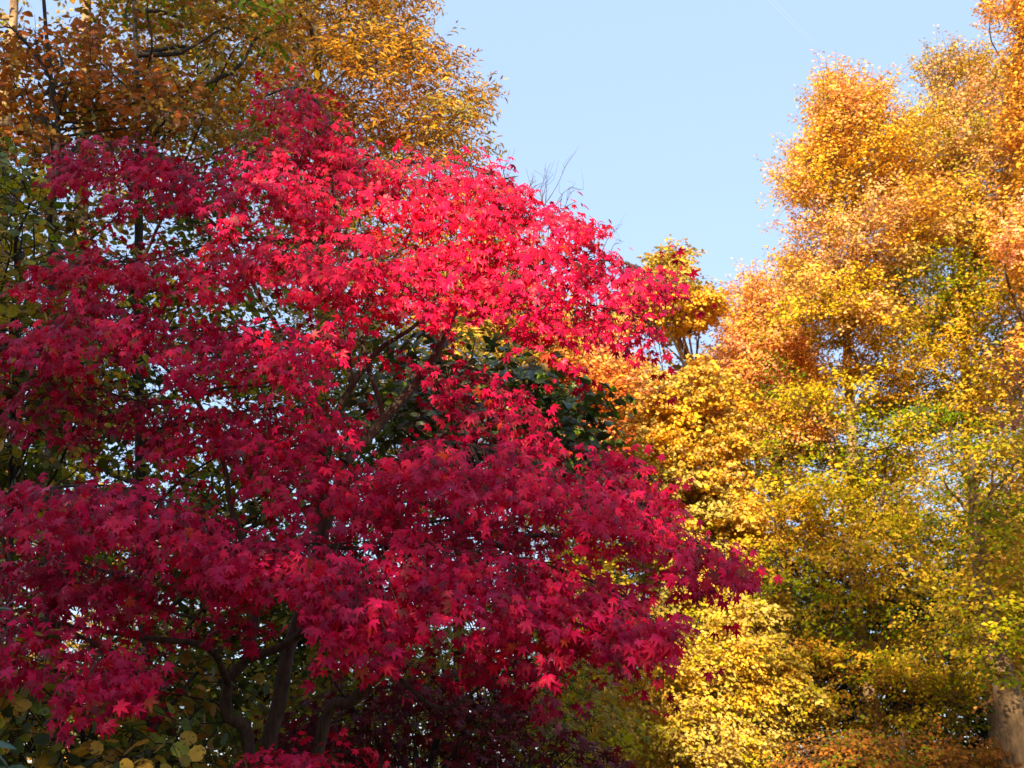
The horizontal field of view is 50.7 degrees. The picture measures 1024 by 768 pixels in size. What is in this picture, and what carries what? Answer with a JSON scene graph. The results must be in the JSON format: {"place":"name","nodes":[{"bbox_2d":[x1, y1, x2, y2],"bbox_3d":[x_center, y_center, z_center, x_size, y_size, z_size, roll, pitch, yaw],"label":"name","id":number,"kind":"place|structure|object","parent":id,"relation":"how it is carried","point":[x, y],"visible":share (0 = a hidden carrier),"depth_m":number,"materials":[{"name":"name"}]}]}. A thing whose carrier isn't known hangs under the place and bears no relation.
{"place":"outdoors","nodes":[
{"label":"outdoors","id":0,"kind":"place"},
{"bbox_2d":[0,0,1022,764],"label":"sky","id":1,"kind":"structure","parent":0,"point":[666,107],"materials":[{"name":"blue"}]},
{"bbox_3d":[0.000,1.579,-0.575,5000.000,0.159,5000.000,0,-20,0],"label":"ground","id":2,"kind":"structure","parent":0,"visible":0},
{"bbox_2d":[0,607,26,767],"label":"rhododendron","id":3,"kind":"object","parent":2,"relation":"on","point":[3,744],"visible":1,"depth_m":2.46,"materials":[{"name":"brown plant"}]},
{"bbox_2d":[0,0,72,643],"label":"pale barked tree","id":4,"kind":"object","parent":2,"relation":"on","point":[14,11],"visible":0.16,"depth_m":19.09,"materials":[{"name":"orange plant"}]},
{"bbox_2d":[0,136,173,669],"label":"witch hazel","id":5,"kind":"object","parent":2,"relation":"on","point":[15,467],"visible":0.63,"depth_m":7.01,"materials":[{"name":"green plant"}]},
{"bbox_2d":[0,0,247,766],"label":"rusty tree","id":6,"kind":"object","parent":2,"relation":"on","point":[58,102],"visible":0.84,"depth_m":9.46,"materials":[{"name":"orange plant"}]},
{"bbox_2d":[0,620,290,767],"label":"hazel bush","id":7,"kind":"object","parent":2,"relation":"on","point":[20,723],"visible":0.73,"depth_m":4.80,"materials":[{"name":"green plant"}]},
{"bbox_2d":[18,0,277,765],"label":"pale barked tree","id":8,"kind":"object","parent":2,"relation":"on","point":[119,229],"visible":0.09,"depth_m":16.83,"materials":[{"name":"orange plant"}]},
{"bbox_2d":[0,0,375,767],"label":"hornbeam","id":9,"kind":"object","parent":2,"relation":"on","point":[192,12],"visible":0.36,"depth_m":10.44,"materials":[{"name":"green plant"}]},
{"bbox_2d":[0,263,502,767],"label":"field maple","id":10,"kind":"object","parent":2,"relation":"on","point":[280,615],"visible":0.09,"depth_m":9.97,"materials":[{"name":"green plant"}]},
{"bbox_2d":[235,727,390,767],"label":"red dwarf maple","id":11,"kind":"object","parent":2,"relation":"on","point":[286,760],"visible":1,"depth_m":4.57,"materials":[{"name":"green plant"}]},
{"bbox_2d":[95,0,572,758],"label":"golden zelkova","id":12,"kind":"object","parent":2,"relation":"on","point":[357,48],"visible":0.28,"depth_m":13.44,"materials":[{"name":"brown plant"}]},
{"bbox_2d":[0,63,782,767],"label":"japanese maple","id":13,"kind":"object","parent":2,"relation":"on","point":[430,575],"visible":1,"depth_m":5.63,"materials":[{"name":"red plant"}]},
{"bbox_2d":[222,657,636,767],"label":"purple maple","id":14,"kind":"object","parent":2,"relation":"on","point":[385,705],"visible":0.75,"depth_m":6.38,"materials":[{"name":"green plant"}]},
{"bbox_2d":[332,306,649,763],"bbox_3d":[-0.230,1.955,8.523,2.712,5.557,2.710,0,-20,0],"label":"dark magnolia","id":15,"kind":"object","parent":2,"relation":"on","point":[532,372],"visible":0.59,"depth_m":8.68,"materials":[{"name":"green plant"}]},
{"bbox_2d":[362,595,649,767],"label":"yellow maple","id":16,"kind":"object","parent":2,"relation":"on","point":[566,719],"visible":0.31,"depth_m":7.68,"materials":[{"name":"green plant"}]},
{"bbox_2d":[4,471,1019,767],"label":"woodland","id":17,"kind":"object","parent":2,"relation":"on","point":[842,685],"visible":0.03,"depth_m":30.87,"materials":[{"name":"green plant"}]},
{"bbox_2d":[425,231,689,767],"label":"orange tree","id":18,"kind":"object","parent":2,"relation":"on","point":[608,369],"visible":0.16,"depth_m":19.37,"materials":[{"name":"brown plant"}]},
{"bbox_2d":[540,571,817,767],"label":"yellow shrub","id":19,"kind":"object","parent":2,"relation":"on","point":[688,748],"visible":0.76,"depth_m":20.24,"materials":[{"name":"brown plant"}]},
{"bbox_2d":[596,234,842,767],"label":"oak tree","id":20,"kind":"object","parent":2,"relation":"on","point":[684,445],"visible":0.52,"depth_m":23.00,"materials":[{"name":"yellow plant"}]},
{"bbox_2d":[680,239,846,766],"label":"salmon beech","id":21,"kind":"object","parent":2,"relation":"on","point":[737,362],"visible":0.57,"depth_m":26.94,"materials":[{"name":"brown plant"}]},
{"bbox_2d":[710,50,997,756],"bbox_3d":[8.171,-0.092,26.578,7.274,21.754,11.636,-7,-21,17],"label":"beech tree","id":22,"kind":"object","parent":2,"relation":"on","point":[842,116],"visible":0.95,"depth_m":24.51,"materials":[{"name":"yellow plant"}]},
{"bbox_2d":[752,714,1022,767],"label":"copper shrub","id":23,"kind":"object","parent":2,"relation":"on","point":[873,755],"visible":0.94,"depth_m":16.10,"materials":[{"name":"brown plant"}]},
{"bbox_2d":[858,25,1023,767],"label":"beech tree","id":24,"kind":"object","parent":2,"relation":"on","point":[961,330],"visible":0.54,"depth_m":26.94,"materials":[{"name":"yellow plant"}]},
{"bbox_2d":[899,388,1023,767],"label":"bare trunk tree","id":25,"kind":"object","parent":2,"relation":"on","point":[990,626],"visible":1,"depth_m":16.14,"materials":[{"name":"yellow plant"}]},
{"bbox_2d":[935,0,1023,716],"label":"orange beech","id":26,"kind":"object","parent":2,"relation":"on","point":[1014,185],"visible":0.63,"depth_m":22.76,"materials":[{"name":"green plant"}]},
{"bbox_2d":[977,344,1023,430],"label":"dogwood shrub","id":27,"kind":"object","parent":2,"relation":"on","point":[1016,421],"visible":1,"depth_m":9.47,"materials":[{"name":"brown plant"}]}
]}

